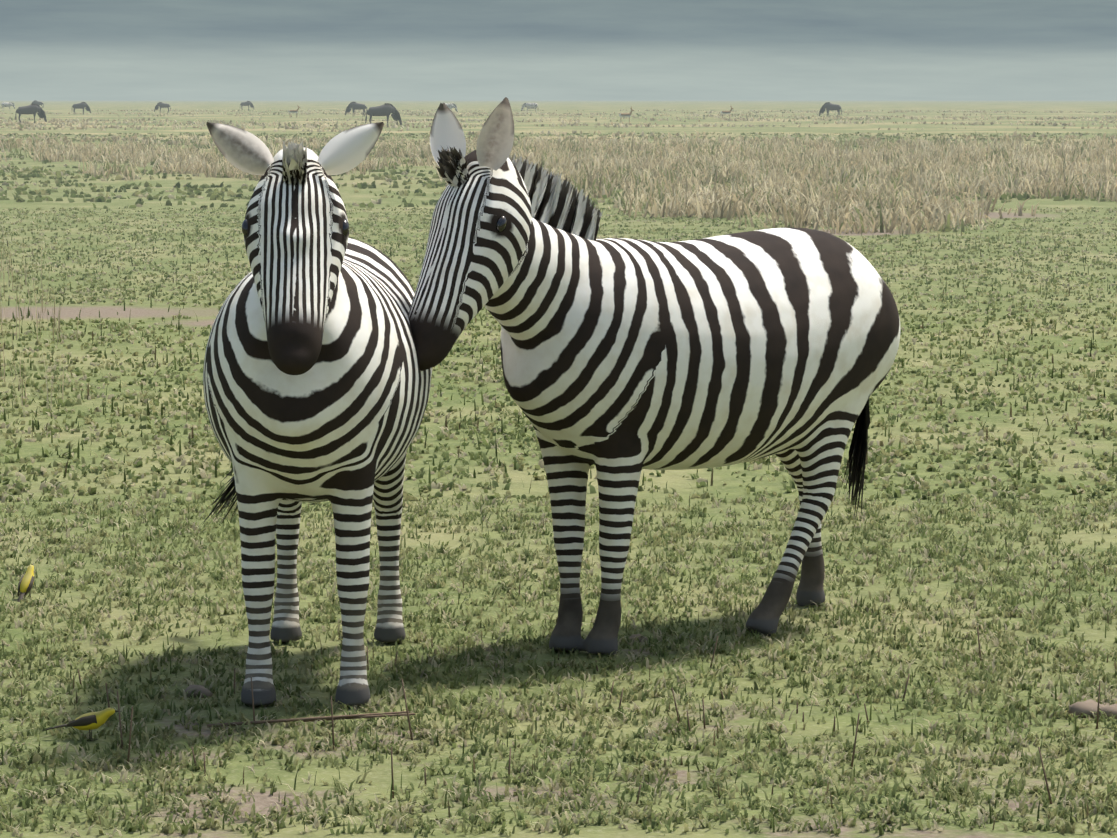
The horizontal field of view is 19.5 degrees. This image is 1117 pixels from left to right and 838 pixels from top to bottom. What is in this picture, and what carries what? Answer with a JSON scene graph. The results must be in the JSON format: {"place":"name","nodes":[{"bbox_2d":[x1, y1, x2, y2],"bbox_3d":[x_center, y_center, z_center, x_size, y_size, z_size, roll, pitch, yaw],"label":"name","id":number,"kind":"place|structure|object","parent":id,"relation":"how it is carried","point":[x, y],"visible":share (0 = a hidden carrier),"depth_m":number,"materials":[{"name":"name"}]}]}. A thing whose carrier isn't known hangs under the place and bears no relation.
{"place":"outdoors","nodes":[
{"label":"outdoors","id":0,"kind":"place"},
{"bbox_2d":[0,100,1116,837],"bbox_3d":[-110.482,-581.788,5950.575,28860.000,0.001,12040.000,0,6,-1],"label":"ground","id":1,"kind":"structure","parent":0,"point":[236,772],"depth_m":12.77,"materials":[{"name":"green plant"}]},
{"bbox_2d":[1,102,14,109],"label":"zebra","id":2,"kind":"object","parent":1,"relation":"on","point":[6,104],"visible":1,"depth_m":486.14,"materials":[{"name":"black"}]},
{"bbox_2d":[17,563,33,601],"bbox_3d":[-1.781,0.558,10.878,0.048,0.138,0.156,1,6,14],"label":"yellow bird","id":3,"kind":"object","parent":1,"relation":"on","point":[26,583],"visible":1,"depth_m":10.88,"materials":[{"name":"yellow"}]},
{"bbox_2d":[15,104,46,122],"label":"wildebeest","id":4,"kind":"object","parent":1,"relation":"on","point":[33,109],"visible":0.94,"depth_m":224.16},
{"bbox_2d":[31,100,43,106],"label":"wildebeest","id":5,"kind":"object","parent":1,"relation":"on","point":[37,102],"visible":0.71,"depth_m":563.74},
{"bbox_2d":[0,228,80,417],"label":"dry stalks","id":6,"kind":"object","parent":1,"relation":"on","point":[58,317],"visible":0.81,"depth_m":22.63,"materials":[{"name":"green plant"}]},
{"bbox_2d":[72,102,90,113],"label":"wildebeest","id":7,"kind":"object","parent":1,"relation":"on","point":[82,105],"visible":1,"depth_m":366.37},
{"bbox_2d":[46,708,120,740],"bbox_3d":[-1.236,0.794,8.486,0.200,0.088,0.047,0,6,4],"label":"yellow bird","id":8,"kind":"object","parent":1,"relation":"on","point":[91,721],"visible":0.94,"depth_m":8.47,"materials":[{"name":"yellow"}]},
{"bbox_2d":[154,102,170,112],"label":"wildebeest","id":9,"kind":"object","parent":1,"relation":"on","point":[161,105],"visible":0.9,"depth_m":411.94},
{"bbox_2d":[240,101,253,109],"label":"wildebeest","id":10,"kind":"object","parent":1,"relation":"on","point":[247,103],"visible":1,"depth_m":511.34},
{"bbox_2d":[288,106,299,117],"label":"gazelle","id":11,"kind":"object","parent":1,"relation":"on","point":[293,111],"visible":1,"depth_m":295.70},
{"bbox_2d":[198,122,431,705],"bbox_3d":[-0.677,-0.053,9.343,0.697,1.602,1.897,-1,6,-8],"label":"zebra","id":12,"kind":"object","parent":1,"relation":"on","point":[316,383],"visible":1,"depth_m":8.75,"materials":[{"name":"multicoloured"}]},
{"bbox_2d":[345,102,366,116],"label":"wildebeest","id":13,"kind":"object","parent":1,"relation":"on","point":[354,106],"visible":0.94,"depth_m":320.45},
{"bbox_2d":[365,103,401,126],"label":"wildebeest","id":14,"kind":"object","parent":1,"relation":"on","point":[386,109],"visible":0.92,"depth_m":196.79},
{"bbox_2d":[442,103,457,111],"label":"zebra","id":15,"kind":"object","parent":1,"relation":"on","point":[451,106],"visible":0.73,"depth_m":365.54,"materials":[{"name":"black"}]},
{"bbox_2d":[521,103,537,112],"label":"zebra","id":16,"kind":"object","parent":1,"relation":"on","point":[531,105],"visible":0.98,"depth_m":398.87,"materials":[{"name":"black"}]},
{"bbox_2d":[0,0,1116,99],"bbox_3d":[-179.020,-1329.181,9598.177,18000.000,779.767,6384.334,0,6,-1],"label":"sky","id":17,"kind":"structure","parent":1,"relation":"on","point":[558,49],"depth_m":9915.77,"materials":[{"name":"grey"}]},
{"bbox_2d":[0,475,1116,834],"bbox_3d":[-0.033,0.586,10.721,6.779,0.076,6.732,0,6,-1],"label":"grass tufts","id":18,"kind":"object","parent":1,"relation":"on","point":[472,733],"visible":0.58,"depth_m":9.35,"materials":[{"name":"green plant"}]},
{"bbox_2d":[78,627,1100,803],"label":"dry twigs","id":19,"kind":"object","parent":1,"relation":"on","point":[407,713],"visible":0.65,"depth_m":8.64,"materials":[{"name":"brown wood"}]},
{"bbox_2d":[619,106,633,122],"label":"gazelle","id":20,"kind":"object","parent":1,"relation":"on","point":[621,115],"visible":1,"depth_m":228.95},
{"bbox_2d":[183,634,1116,718],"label":"rocks","id":21,"kind":"object","parent":1,"relation":"on","point":[1085,707],"visible":0.58,"depth_m":8.81,"materials":[{"name":"brown"}]},
{"bbox_2d":[408,97,899,654],"bbox_3d":[0.277,-0.138,9.954,2.159,1.682,0.638,-5,8,-43],"label":"zebra","id":22,"kind":"object","parent":1,"relation":"on","point":[624,361],"visible":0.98,"depth_m":9.71,"materials":[{"name":"multicoloured"}]},
{"bbox_2d":[721,106,733,117],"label":"gazelle","id":23,"kind":"object","parent":1,"relation":"on","point":[725,112],"visible":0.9,"depth_m":275.11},
{"bbox_2d":[819,102,841,116],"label":"wildebeest","id":24,"kind":"object","parent":1,"relation":"on","point":[827,106],"visible":0.96,"depth_m":303.74},
{"bbox_2d":[0,206,1116,502],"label":"grass","id":25,"kind":"structure","parent":0,"point":[528,440],"depth_m":19.57,"materials":[{"name":"green plant"}]},
{"bbox_2d":[0,129,1116,234],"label":"dry grass","id":26,"kind":"structure","parent":0,"point":[861,207],"depth_m":67.64,"materials":[{"name":"beige plant"}]},
{"bbox_2d":[0,131,1116,208],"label":"grass","id":27,"kind":"structure","parent":0,"point":[36,172],"depth_m":68.35,"materials":[{"name":"green plant"}]},
{"bbox_2d":[0,109,1116,144],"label":"dry grass","id":28,"kind":"structure","parent":0,"point":[28,125],"depth_m":217.17,"materials":[{"name":"plant"}]}
]}

